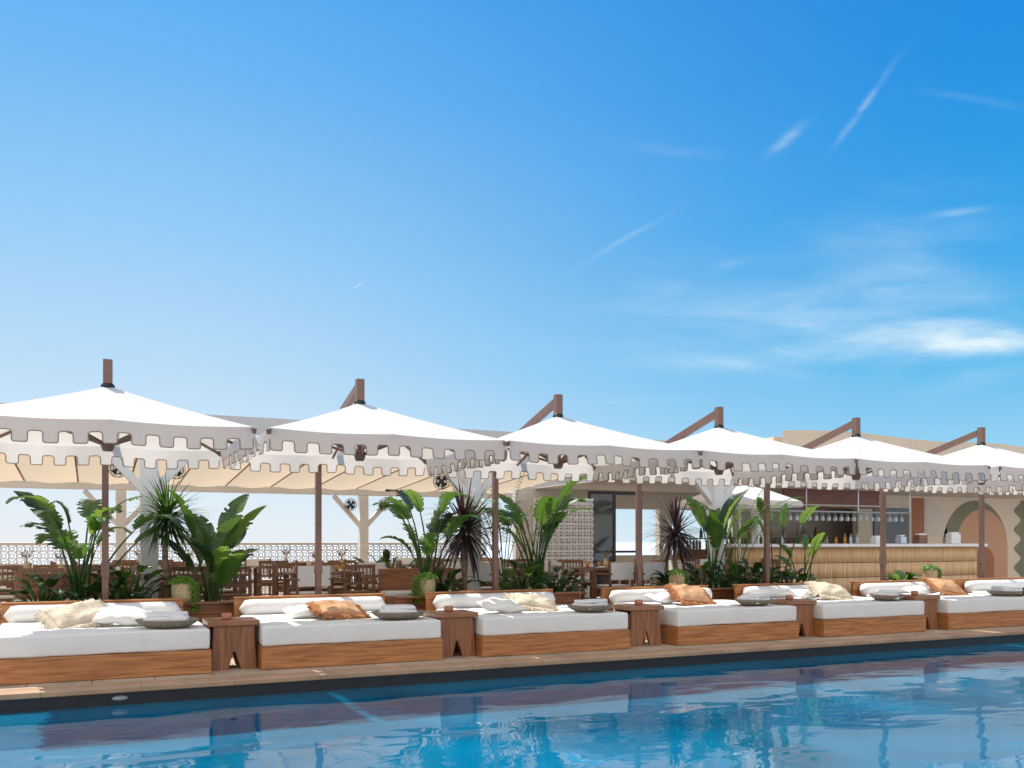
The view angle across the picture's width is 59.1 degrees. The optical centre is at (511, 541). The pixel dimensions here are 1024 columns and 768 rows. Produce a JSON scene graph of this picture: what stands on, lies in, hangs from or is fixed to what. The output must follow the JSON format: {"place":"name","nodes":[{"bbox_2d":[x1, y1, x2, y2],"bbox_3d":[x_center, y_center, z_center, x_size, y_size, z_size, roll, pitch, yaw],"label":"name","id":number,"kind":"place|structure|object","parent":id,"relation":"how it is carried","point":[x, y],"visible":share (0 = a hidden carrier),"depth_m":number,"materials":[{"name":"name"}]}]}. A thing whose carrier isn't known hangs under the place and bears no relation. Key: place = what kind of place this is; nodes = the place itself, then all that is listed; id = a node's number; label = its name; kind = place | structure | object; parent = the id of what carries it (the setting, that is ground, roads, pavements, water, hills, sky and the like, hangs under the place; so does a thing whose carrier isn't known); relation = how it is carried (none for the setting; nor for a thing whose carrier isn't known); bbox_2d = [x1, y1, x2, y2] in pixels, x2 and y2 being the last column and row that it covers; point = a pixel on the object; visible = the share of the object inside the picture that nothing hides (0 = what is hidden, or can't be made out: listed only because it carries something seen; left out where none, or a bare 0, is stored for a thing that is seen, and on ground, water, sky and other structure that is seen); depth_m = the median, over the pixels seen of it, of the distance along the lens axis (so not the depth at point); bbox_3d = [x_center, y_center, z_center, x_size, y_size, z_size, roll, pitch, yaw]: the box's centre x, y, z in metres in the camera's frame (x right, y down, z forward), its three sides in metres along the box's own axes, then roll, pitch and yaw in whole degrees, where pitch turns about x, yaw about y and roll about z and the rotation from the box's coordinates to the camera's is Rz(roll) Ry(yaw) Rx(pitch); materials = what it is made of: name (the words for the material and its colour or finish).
{"place":"outdoors","nodes":[
{"label":"outdoors","id":0,"kind":"place"},
{"bbox_2d":[0,542,725,578],"bbox_3d":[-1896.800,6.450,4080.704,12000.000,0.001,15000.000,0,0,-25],"label":"sea","id":1,"kind":"structure","parent":0,"point":[647,547],"depth_m":661.47,"materials":[{"name":"liquid"}]},
{"bbox_2d":[0,581,850,625],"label":"terrace ground","id":2,"kind":"structure","parent":0,"point":[262,595],"depth_m":22.00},
{"bbox_2d":[18,568,66,599],"bbox_3d":[-6.662,0.810,12.869,0.580,0.880,0.520,0,0,-17],"label":"wooden chair","id":3,"kind":"object","parent":2,"relation":"on","point":[41,570],"visible":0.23,"depth_m":12.64,"materials":[{"name":"brown wood"}]},
{"bbox_2d":[13,572,129,601],"bbox_3d":[-6.216,0.850,12.781,1.500,0.800,0.620,0,0,-25],"label":"bench seat","id":4,"kind":"object","parent":2,"relation":"on","point":[16,588],"visible":0.13,"depth_m":12.81,"materials":[{"name":"brown wood"}]},
{"bbox_2d":[159,566,208,600],"bbox_3d":[-4.918,0.810,13.524,0.580,0.880,0.520,0,0,-36],"label":"wooden chair","id":5,"kind":"object","parent":2,"relation":"on","point":[183,569],"visible":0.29,"depth_m":13.42,"materials":[{"name":"brown wood"}]},
{"bbox_2d":[160,571,247,595],"bbox_3d":[-4.872,0.858,14.277,1.240,0.785,0.800,0,0,-27],"label":"dining table","id":6,"kind":"object","parent":2,"relation":"on","point":[242,590],"visible":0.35,"depth_m":14.19,"materials":[{"name":"brown wood"}]},
{"bbox_2d":[216,566,252,599],"bbox_3d":[-4.273,0.810,13.791,0.580,0.880,0.520,0,0,-14],"label":"wooden chair","id":7,"kind":"object","parent":2,"relation":"on","point":[227,596],"visible":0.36,"depth_m":13.62,"materials":[{"name":"brown wood"}]},
{"bbox_2d":[0,542,488,603],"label":"breeze block fence","id":8,"kind":"object","parent":2,"relation":"on","point":[265,556],"visible":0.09,"depth_m":20.30,"materials":[{"name":"white paint"}]},
{"bbox_2d":[244,559,275,595],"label":"director chair","id":9,"kind":"object","parent":2,"relation":"on","point":[251,562],"visible":0.3,"depth_m":19.40,"materials":[{"name":"white fabric"}]},
{"bbox_2d":[257,560,288,595],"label":"wooden chair","id":10,"kind":"object","parent":2,"relation":"on","point":[259,582],"visible":0.42,"depth_m":17.62,"materials":[{"name":"brown wood"}]},
{"bbox_2d":[275,562,314,595],"bbox_3d":[-3.756,0.810,15.711,0.580,0.880,0.520,0,0,-36],"label":"wooden chair","id":11,"kind":"object","parent":2,"relation":"on","point":[277,576],"visible":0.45,"depth_m":15.73,"materials":[{"name":"brown wood"}]},
{"bbox_2d":[285,565,331,594],"bbox_3d":[-3.235,0.810,14.382,0.580,0.880,0.545,0,0,-33],"label":"director chair","id":12,"kind":"object","parent":2,"relation":"on","point":[305,576],"visible":0.52,"depth_m":14.13,"materials":[{"name":"white fabric"}]},
{"bbox_2d":[280,569,364,594],"bbox_3d":[-3.191,0.858,15.168,1.240,0.785,0.800,0,0,-26],"label":"dining table","id":13,"kind":"object","parent":2,"relation":"on","point":[292,573],"visible":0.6,"depth_m":15.09,"materials":[{"name":"brown wood"}]},
{"bbox_2d":[331,564,375,593],"bbox_3d":[-2.592,0.810,14.705,0.580,0.880,0.520,0,0,-38],"label":"wooden chair","id":14,"kind":"object","parent":2,"relation":"on","point":[361,582],"visible":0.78,"depth_m":14.56,"materials":[{"name":"brown wood"}]},
{"bbox_2d":[0,403,735,598],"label":"pergola","id":15,"kind":"object","parent":2,"relation":"on","point":[49,474],"visible":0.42,"depth_m":17.60,"materials":[{"name":"beige fabric"}]},
{"bbox_2d":[351,562,384,589],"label":"director chair","id":16,"kind":"object","parent":2,"relation":"on","point":[380,565],"visible":0.17,"depth_m":16.42,"materials":[{"name":"white fabric"}]},
{"bbox_2d":[353,549,416,580],"bbox_3d":[-2.678,0.720,19.062,1.278,1.137,1.364,0,0,-41],"label":"potted palm","id":17,"kind":"object","parent":2,"relation":"on","point":[385,558],"visible":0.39,"depth_m":18.89,"materials":[{"name":"green plant"}]},
{"bbox_2d":[378,568,460,595],"bbox_3d":[-1.501,0.850,14.972,1.300,0.800,0.620,0,0,-25],"label":"bench seat","id":18,"kind":"object","parent":2,"relation":"on","point":[394,582],"visible":0.23,"depth_m":15.04,"materials":[{"name":"brown wood"}]},
{"bbox_2d":[481,563,503,589],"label":"director chair","id":19,"kind":"object","parent":2,"relation":"on","point":[486,572],"visible":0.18,"depth_m":15.62,"materials":[{"name":"white fabric"}]},
{"bbox_2d":[532,497,593,598],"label":"breeze block wall","id":20,"kind":"structure","parent":2,"relation":"on","point":[572,538],"depth_m":19.59,"materials":[{"name":"white paint"}]},
{"bbox_2d":[557,560,591,599],"bbox_3d":[1.252,0.810,18.054,0.580,0.880,0.520,0,0,-20],"label":"wooden chair","id":21,"kind":"object","parent":2,"relation":"on","point":[576,562],"visible":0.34,"depth_m":18.21,"materials":[{"name":"brown wood"}]},
{"bbox_2d":[571,565,644,598],"bbox_3d":[1.887,0.858,17.529,1.240,0.785,0.800,0,0,-26],"label":"dining table","id":22,"kind":"object","parent":2,"relation":"on","point":[593,569],"visible":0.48,"depth_m":17.15,"materials":[{"name":"brown wood"}]},
{"bbox_2d":[593,562,634,598],"bbox_3d":[1.898,0.810,16.776,0.580,0.880,0.545,0,0,-33],"label":"director chair","id":23,"kind":"object","parent":2,"relation":"on","point":[618,571],"visible":0.71,"depth_m":16.57,"materials":[{"name":"white fabric"}]},
{"bbox_2d":[626,561,664,586],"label":"director chair","id":24,"kind":"object","parent":2,"relation":"on","point":[649,568],"visible":0.44,"depth_m":16.70,"materials":[{"name":"white fabric"}]},
{"bbox_2d":[677,485,802,560],"bbox_3d":[4.768,0.000,18.923,2.494,2.500,2.494,0,0,-25],"label":"white parasol","id":25,"kind":"object","parent":2,"relation":"on","point":[749,497],"visible":0.4,"depth_m":18.21,"materials":[{"name":"fabric"}]},
{"bbox_2d":[512,430,1023,596],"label":"bar building","id":26,"kind":"structure","parent":2,"relation":"on","point":[937,516],"depth_m":24.91,"materials":[{"name":"white paint"}]},
{"bbox_2d":[741,488,909,521],"bbox_3d":[7.929,-0.910,22.561,5.230,0.780,0.406,0,0,-25],"label":"glass rack","id":27,"kind":"object","parent":26,"relation":"hanging from","point":[841,518],"visible":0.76,"depth_m":22.68,"materials":[{"name":"metal"}]},
{"bbox_2d":[873,508,908,543],"bbox_3d":[10.693,-0.350,25.452,1.350,1.200,0.047,0,0,-25],"label":"window","id":28,"kind":"structure","parent":26,"relation":"in","point":[893,529],"depth_m":25.46,"materials":[{"name":"grey glass"}]},
{"bbox_2d":[725,544,987,592],"bbox_3d":[8.589,0.650,22.447,8.400,1.200,0.830,0,0,-25],"label":"bar counter","id":29,"kind":"object","parent":2,"relation":"on","point":[842,565],"visible":0.61,"depth_m":22.24,"materials":[{"name":"beige wood"}]},
{"bbox_2d":[0,642,1023,767],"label":"pool water","id":30,"kind":"structure","parent":0,"point":[953,707],"depth_m":8.14,"materials":[{"name":"blue liquid"}]},
{"bbox_2d":[0,628,1023,700],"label":"pool coping paving","id":31,"kind":"structure","parent":0,"point":[77,690],"depth_m":10.51,"materials":[{"name":"stone"}]},
{"bbox_2d":[0,625,1023,689],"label":"deck paving","id":32,"kind":"structure","parent":0,"point":[234,669],"depth_m":11.11,"materials":[{"name":"beige stone"}]},
{"bbox_2d":[0,598,211,684],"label":"daybed","id":33,"kind":"object","parent":32,"relation":"on","point":[32,650],"visible":0.75,"depth_m":9.60,"materials":[{"name":"white fabric"}]},
{"bbox_2d":[33,598,113,628],"bbox_3d":[-4.924,0.812,10.221,0.642,0.178,0.797,29,29,35],"label":"pillow","id":34,"kind":"object","parent":33,"relation":"on","point":[81,614],"visible":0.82,"depth_m":10.11,"materials":[{"name":"beige fabric"}]},
{"bbox_2d":[91,605,151,625],"bbox_3d":[-4.463,0.848,10.362,0.620,0.193,0.420,4,13,-17],"label":"pillow","id":35,"kind":"object","parent":33,"relation":"on","point":[123,615],"visible":0.92,"depth_m":10.24,"materials":[{"name":"white fabric"}]},
{"bbox_2d":[135,617,198,627],"bbox_3d":[-3.846,0.904,10.078,0.690,0.082,0.566,0,0,-5],"label":"woven tray","id":36,"kind":"object","parent":33,"relation":"on","point":[169,624],"visible":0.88,"depth_m":9.88,"materials":[{"name":"grey wicker"}]},
{"bbox_2d":[143,611,189,624],"bbox_3d":[-3.850,0.857,10.073,0.471,0.147,0.344,0,0,-13],"label":"folded towel","id":37,"kind":"object","parent":36,"relation":"on","point":[167,615],"visible":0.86,"depth_m":9.95,"materials":[{"name":"white fabric"}]},
{"bbox_2d":[0,359,258,599],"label":"patio umbrella","id":38,"kind":"object","parent":32,"relation":"on","point":[107,421],"visible":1,"depth_m":9.10,"materials":[{"name":"white fabric"}]},
{"bbox_2d":[183,600,233,628],"bbox_3d":[-4.236,1.129,12.565,1.210,0.622,0.740,0,0,-25],"label":"wooden planter","id":39,"kind":"object","parent":32,"relation":"on","point":[212,609],"visible":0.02,"depth_m":12.35,"materials":[{"name":"brown wood"}]},
{"bbox_2d":[120,470,214,597],"bbox_3d":[-4.734,-0.067,12.442,1.392,1.944,1.305,0,0,-25],"label":"yucca palm","id":40,"kind":"object","parent":39,"relation":"in","point":[167,529],"visible":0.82,"depth_m":12.30,"materials":[{"name":"green plant"}]},
{"bbox_2d":[167,575,199,611],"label":"potted plant","id":41,"kind":"object","parent":39,"relation":"in","point":[186,588],"visible":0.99,"depth_m":12.11,"materials":[{"name":"green plant"}]},
{"bbox_2d":[154,490,266,600],"bbox_3d":[-4.185,0.116,12.700,1.183,1.645,1.680,0,0,9],"label":"banana plant","id":42,"kind":"object","parent":39,"relation":"in","point":[223,566],"visible":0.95,"depth_m":12.64,"materials":[{"name":"green plant"}]},
{"bbox_2d":[203,616,259,670],"bbox_3d":[-3.254,1.173,10.452,0.570,0.555,0.540,0,0,-25],"label":"side table","id":43,"kind":"object","parent":32,"relation":"on","point":[233,637],"visible":0.91,"depth_m":10.24,"materials":[{"name":"brown wood"}]},
{"bbox_2d":[233,593,442,669],"bbox_3d":[-2.291,1.090,11.584,2.190,0.710,2.140,0,0,-25],"label":"daybed","id":44,"kind":"object","parent":32,"relation":"on","point":[283,640],"visible":0.73,"depth_m":10.74,"materials":[{"name":"white fabric"}]},
{"bbox_2d":[282,604,322,617],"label":"pillow","id":45,"kind":"object","parent":44,"relation":"on","point":[298,611],"visible":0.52,"depth_m":11.26,"materials":[{"name":"white fabric"}]},
{"bbox_2d":[306,600,371,620],"bbox_3d":[-2.176,0.839,11.364,0.753,0.182,0.618,5,14,-31],"label":"pillow","id":46,"kind":"object","parent":44,"relation":"on","point":[334,609],"visible":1,"depth_m":11.23,"materials":[{"name":"fabric"}]},
{"bbox_2d":[371,610,425,618],"bbox_3d":[-1.407,0.904,11.212,0.690,0.082,0.566,0,0,-22],"label":"woven tray","id":47,"kind":"object","parent":44,"relation":"on","point":[418,613],"visible":0.89,"depth_m":11.00,"materials":[{"name":"grey wicker"}]},
{"bbox_2d":[378,604,416,612],"bbox_3d":[-1.420,0.859,11.205,0.469,0.143,0.343,0,0,-13],"label":"folded towel","id":48,"kind":"object","parent":47,"relation":"on","point":[400,608],"visible":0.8,"depth_m":11.08,"materials":[{"name":"white fabric"}]},
{"bbox_2d":[229,378,506,594],"bbox_3d":[-2.018,-0.250,11.240,2.747,3.400,3.634,0,0,-26],"label":"patio umbrella","id":49,"kind":"object","parent":32,"relation":"on","point":[349,436],"visible":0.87,"depth_m":10.28,"materials":[{"name":"white fabric"}]},
{"bbox_2d":[385,595,424,616],"bbox_3d":[-1.203,1.129,13.975,1.420,0.622,0.740,0,0,-25],"label":"wooden planter","id":50,"kind":"object","parent":32,"relation":"on","point":[393,600],"visible":0.06,"depth_m":13.57,"materials":[{"name":"brown wood"}]},
{"bbox_2d":[411,572,437,604],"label":"potted plant","id":51,"kind":"object","parent":50,"relation":"in","point":[423,582],"visible":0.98,"depth_m":13.53,"materials":[{"name":"green plant"}]},
{"bbox_2d":[370,489,481,591],"bbox_3d":[-1.339,0.050,14.191,1.756,1.775,2.097,0,0,-1],"label":"bird of paradise plant","id":52,"kind":"object","parent":50,"relation":"in","point":[400,511],"visible":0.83,"depth_m":13.85,"materials":[{"name":"green plant"}]},
{"bbox_2d":[408,567,484,595],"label":"leafy shrub","id":53,"kind":"object","parent":50,"relation":"in","point":[448,579],"visible":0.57,"depth_m":14.13,"materials":[{"name":"green plant"}]},
{"bbox_2d":[413,478,504,590],"bbox_3d":[-0.734,-0.116,14.205,1.644,2.042,1.520,0,0,-7],"label":"cordyline plant","id":54,"kind":"object","parent":50,"relation":"in","point":[464,539],"visible":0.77,"depth_m":14.15,"materials":[{"name":"green plant"}]},
{"bbox_2d":[423,609,477,657],"bbox_3d":[-0.796,1.173,11.595,0.570,0.555,0.540,0,0,-25],"label":"side table","id":55,"kind":"object","parent":32,"relation":"on","point":[457,631],"visible":0.77,"depth_m":11.39,"materials":[{"name":"brown wood"}]},
{"bbox_2d":[424,589,629,656],"bbox_3d":[0.157,1.090,12.722,2.190,0.710,2.140,0,0,-25],"label":"daybed","id":56,"kind":"object","parent":32,"relation":"on","point":[564,628],"visible":0.66,"depth_m":11.86,"materials":[{"name":"white fabric"}]},
{"bbox_2d":[476,597,525,612],"bbox_3d":[-0.153,0.856,12.168,0.600,0.174,0.400,3,9,-21],"label":"pillow","id":57,"kind":"object","parent":56,"relation":"on","point":[501,605],"visible":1,"depth_m":12.04,"materials":[{"name":"white fabric"}]},
{"bbox_2d":[503,593,558,611],"bbox_3d":[0.284,0.837,12.648,0.758,0.162,0.598,8,16,-11],"label":"pillow","id":58,"kind":"object","parent":56,"relation":"on","point":[532,602],"visible":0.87,"depth_m":12.53,"materials":[{"name":"beige fabric"}]},
{"bbox_2d":[567,604,612,611],"bbox_3d":[1.069,0.904,12.385,0.690,0.082,0.566,0,0,-39],"label":"woven tray","id":59,"kind":"object","parent":56,"relation":"on","point":[587,608],"visible":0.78,"depth_m":12.16,"materials":[{"name":"grey wicker"}]},
{"bbox_2d":[572,599,607,609],"bbox_3d":[1.073,0.856,12.380,0.348,0.140,0.465,0,0,40],"label":"folded towel","id":60,"kind":"object","parent":59,"relation":"on","point":[593,602],"visible":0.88,"depth_m":12.27,"materials":[{"name":"white fabric"}]},
{"bbox_2d":[428,394,701,589],"bbox_3d":[0.428,-0.250,12.377,2.746,3.400,3.634,0,0,-24],"label":"patio umbrella","id":61,"kind":"object","parent":32,"relation":"on","point":[559,444],"visible":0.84,"depth_m":11.41,"materials":[{"name":"white fabric"}]},
{"bbox_2d":[553,591,584,604],"bbox_3d":[0.384,1.129,14.713,1.420,0.622,0.740,0,0,-25],"label":"wooden planter","id":62,"kind":"object","parent":32,"relation":"on","point":[566,598],"visible":0.2,"depth_m":14.67,"materials":[{"name":"brown wood"}]},
{"bbox_2d":[442,472,577,589],"bbox_3d":[-0.064,-0.151,14.656,2.348,2.111,2.176,0,0,-2],"label":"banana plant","id":63,"kind":"object","parent":62,"relation":"in","point":[503,580],"visible":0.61,"depth_m":14.57,"materials":[{"name":"green plant"}]},
{"bbox_2d":[480,553,558,589],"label":"leafy shrub","id":64,"kind":"object","parent":62,"relation":"in","point":[530,571],"visible":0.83,"depth_m":14.59,"materials":[{"name":"green plant"}]},
{"bbox_2d":[481,476,590,588],"bbox_3d":[0.397,-0.045,14.830,1.823,1.961,1.835,0,0,-16],"label":"bird of paradise plant","id":65,"kind":"object","parent":62,"relation":"in","point":[550,506],"visible":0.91,"depth_m":14.74,"materials":[{"name":"green plant"}]},
{"bbox_2d":[528,566,598,594],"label":"leafy shrub","id":66,"kind":"object","parent":62,"relation":"in","point":[563,580],"visible":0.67,"depth_m":15.00,"materials":[{"name":"green plant"}]},
{"bbox_2d":[610,603,663,646],"bbox_3d":[1.765,1.173,12.785,0.570,0.555,0.540,0,0,-23],"label":"side table","id":67,"kind":"object","parent":32,"relation":"on","point":[643,618],"visible":0.81,"depth_m":12.57,"materials":[{"name":"brown wood"}]},
{"bbox_2d":[599,585,798,645],"bbox_3d":[2.833,1.090,13.965,2.190,0.710,2.140,0,0,-25],"label":"daybed","id":68,"kind":"object","parent":32,"relation":"on","point":[726,621],"visible":0.63,"depth_m":13.07,"materials":[{"name":"white fabric"}]},
{"bbox_2d":[642,592,680,603],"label":"pillow","id":69,"kind":"object","parent":68,"relation":"on","point":[663,597],"visible":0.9,"depth_m":13.80,"materials":[{"name":"white fabric"}]},
{"bbox_2d":[664,583,716,605],"bbox_3d":[2.755,0.799,13.848,0.781,0.174,0.627,6,28,-21],"label":"pillow","id":70,"kind":"object","parent":68,"relation":"on","point":[685,594],"visible":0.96,"depth_m":13.73,"materials":[{"name":"fabric"}]},
{"bbox_2d":[709,587,733,599],"bbox_3d":[3.263,1.129,16.051,2.070,0.622,0.740,0,0,-25],"label":"wooden planter","id":71,"kind":"object","parent":32,"relation":"on","point":[722,593],"visible":0.09,"depth_m":16.01,"materials":[{"name":"brown wood"}]},
{"bbox_2d":[643,494,709,571],"bbox_3d":[2.894,0.018,15.981,1.430,1.776,1.335,0,0,-25],"label":"cordyline plant","id":72,"kind":"object","parent":71,"relation":"in","point":[676,544],"visible":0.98,"depth_m":15.85,"materials":[{"name":"green plant"}]},
{"bbox_2d":[667,568,689,584],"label":"potted plant","id":73,"kind":"object","parent":71,"relation":"in","point":[677,576],"visible":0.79,"depth_m":15.48,"materials":[{"name":"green plant"}]},
{"bbox_2d":[667,561,737,587],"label":"leafy shrub","id":74,"kind":"object","parent":71,"relation":"in","point":[695,573],"visible":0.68,"depth_m":16.14,"materials":[{"name":"green plant"}]},
{"bbox_2d":[684,489,757,587],"bbox_3d":[3.889,-0.010,16.287,1.244,1.893,1.490,0,0,-39],"label":"banana plant","id":75,"kind":"object","parent":71,"relation":"in","point":[711,524],"visible":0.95,"depth_m":16.28,"materials":[{"name":"green plant"}]},
{"bbox_2d":[699,558,763,588],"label":"leafy shrub","id":76,"kind":"object","parent":71,"relation":"in","point":[729,583],"visible":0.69,"depth_m":16.42,"materials":[{"name":"green plant"}]},
{"bbox_2d":[690,485,807,581],"bbox_3d":[4.064,-0.146,16.674,2.226,2.101,2.258,0,0,-25],"label":"areca palm","id":77,"kind":"object","parent":71,"relation":"in","point":[752,527],"visible":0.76,"depth_m":16.48,"materials":[{"name":"green plant"}]},
{"bbox_2d":[593,407,857,586],"bbox_3d":[2.810,-0.250,13.484,2.747,3.400,3.634,0,0,-25],"label":"patio umbrella","id":78,"kind":"object","parent":32,"relation":"on","point":[726,455],"visible":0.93,"depth_m":12.75,"materials":[{"name":"white fabric"}]},
{"bbox_2d":[769,598,816,636],"bbox_3d":[4.304,1.173,13.966,0.570,0.555,0.540,0,0,-25],"label":"side table","id":79,"kind":"object","parent":32,"relation":"on","point":[804,613],"visible":0.45,"depth_m":13.78,"materials":[{"name":"brown wood"}]},
{"bbox_2d":[732,582,925,636],"bbox_3d":[5.245,1.090,15.086,2.190,0.710,2.140,0,0,-25],"label":"daybed","id":80,"kind":"object","parent":32,"relation":"on","point":[858,615],"visible":0.5,"depth_m":14.21,"materials":[{"name":"white fabric"}]},
{"bbox_2d":[804,581,854,599],"bbox_3d":[5.314,0.806,15.038,0.792,0.179,0.626,9,25,-9],"label":"pillow","id":81,"kind":"object","parent":80,"relation":"on","point":[823,590],"visible":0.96,"depth_m":14.91,"materials":[{"name":"beige fabric"}]},
{"bbox_2d":[733,417,990,582],"bbox_3d":[5.232,-0.250,14.610,2.747,3.400,3.634,0,0,-24],"label":"patio umbrella","id":82,"kind":"object","parent":32,"relation":"on","point":[890,463],"visible":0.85,"depth_m":13.86,"materials":[{"name":"white fabric"}]},
{"bbox_2d":[900,594,939,629],"bbox_3d":[6.735,1.173,15.095,0.570,0.555,0.540,0,0,-23],"label":"side table","id":83,"kind":"object","parent":32,"relation":"on","point":[930,608],"visible":0.37,"depth_m":14.90,"materials":[{"name":"brown wood"}]},
{"bbox_2d":[849,580,1023,629],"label":"daybed","id":84,"kind":"object","parent":32,"relation":"on","point":[971,610],"visible":0.56,"depth_m":15.31,"materials":[{"name":"white fabric"}]},
{"bbox_2d":[921,577,968,595],"bbox_3d":[7.828,0.793,16.254,0.799,0.186,0.646,8,26,-15],"label":"pillow","id":85,"kind":"object","parent":84,"relation":"on","point":[948,587],"visible":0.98,"depth_m":16.13,"materials":[{"name":"fabric"}]},
{"bbox_2d":[864,427,1023,580],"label":"patio umbrella","id":86,"kind":"object","parent":32,"relation":"on","point":[1006,470],"visible":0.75,"depth_m":15.51,"materials":[{"name":"white fabric"}]},
{"bbox_2d":[954,577,1023,593],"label":"daybed","id":87,"kind":"object","parent":32,"relation":"on","point":[976,585],"visible":0.34,"depth_m":17.86,"materials":[{"name":"fabric"}]},
{"bbox_2d":[969,485,1023,577],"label":"patio umbrella","id":88,"kind":"object","parent":32,"relation":"on","point":[981,559],"visible":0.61,"depth_m":18.43,"materials":[{"name":"white fabric"}]},
{"bbox_3d":[-5.601,1.129,11.931,1.620,0.622,0.740,0,0,-25],"label":"wooden planter","id":89,"kind":"object","parent":32,"relation":"on","visible":0},
{"bbox_2d":[0,573,91,601],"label":"leafy shrub","id":90,"kind":"object","parent":89,"relation":"in","point":[40,584],"visible":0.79,"depth_m":11.71,"materials":[{"name":"green plant"}]},
{"bbox_2d":[5,491,188,600],"bbox_3d":[-5.488,0.126,12.161,2.183,1.625,2.176,0,0,-40],"label":"bird of paradise plant","id":91,"kind":"object","parent":89,"relation":"in","point":[47,513],"visible":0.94,"depth_m":11.90,"materials":[{"name":"green plant"}]},
{"bbox_2d":[62,568,152,600],"bbox_3d":[-5.503,0.647,12.134,1.098,0.595,1.310,0,0,-9],"label":"leafy shrub","id":92,"kind":"object","parent":89,"relation":"in","point":[96,586],"visible":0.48,"depth_m":12.01,"materials":[{"name":"green plant"}]},
{"bbox_2d":[85,564,175,599],"bbox_3d":[-5.164,0.626,12.242,1.279,0.638,1.324,0,0,0],"label":"leafy shrub","id":93,"kind":"object","parent":89,"relation":"in","point":[119,591],"visible":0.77,"depth_m":12.19,"materials":[{"name":"green plant"}]},
{"bbox_3d":[5.140,1.129,16.924,1.630,0.622,0.740,0,0,-25],"label":"wooden planter","id":94,"kind":"object","parent":32,"relation":"on","visible":0},
{"bbox_2d":[720,558,792,586],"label":"leafy shrub","id":95,"kind":"object","parent":94,"relation":"in","point":[758,567],"visible":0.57,"depth_m":16.70,"materials":[{"name":"green plant"}]},
{"bbox_2d":[751,497,817,582],"bbox_3d":[5.119,0.052,17.083,1.229,1.765,0.887,0,0,9],"label":"banana plant","id":96,"kind":"object","parent":94,"relation":"in","point":[803,517],"visible":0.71,"depth_m":16.95,"materials":[{"name":"green plant"}]},
{"bbox_2d":[759,568,822,582],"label":"leafy shrub","id":97,"kind":"object","parent":94,"relation":"in","point":[800,576],"visible":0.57,"depth_m":17.02,"materials":[{"name":"green plant"}]},
{"bbox_2d":[775,532,825,581],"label":"banana plant","id":98,"kind":"object","parent":94,"relation":"in","point":[815,543],"visible":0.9,"depth_m":17.31,"materials":[{"name":"green plant"}]},
{"bbox_3d":[8.500,1.129,18.485,1.620,0.622,0.740,0,0,-25],"label":"wooden planter","id":99,"kind":"object","parent":32,"relation":"on","visible":0},
{"bbox_2d":[921,564,941,578],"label":"potted plant","id":100,"kind":"object","parent":99,"relation":"in","point":[932,571],"visible":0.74,"depth_m":18.08,"materials":[{"name":"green plant"}]},
{"bbox_2d":[0,0,1023,541],"label":"sky","id":101,"kind":"structure","parent":0,"point":[652,216],"materials":[{"name":"blue"}]},
{"label":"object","id":102,"kind":"structure","parent":0,"visible":0},
{"bbox_2d":[0,634,1023,712],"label":"pool side wall","id":103,"kind":"structure","parent":102,"relation":"on","point":[34,704],"depth_m":10.51,"materials":[{"name":"blue tile"}]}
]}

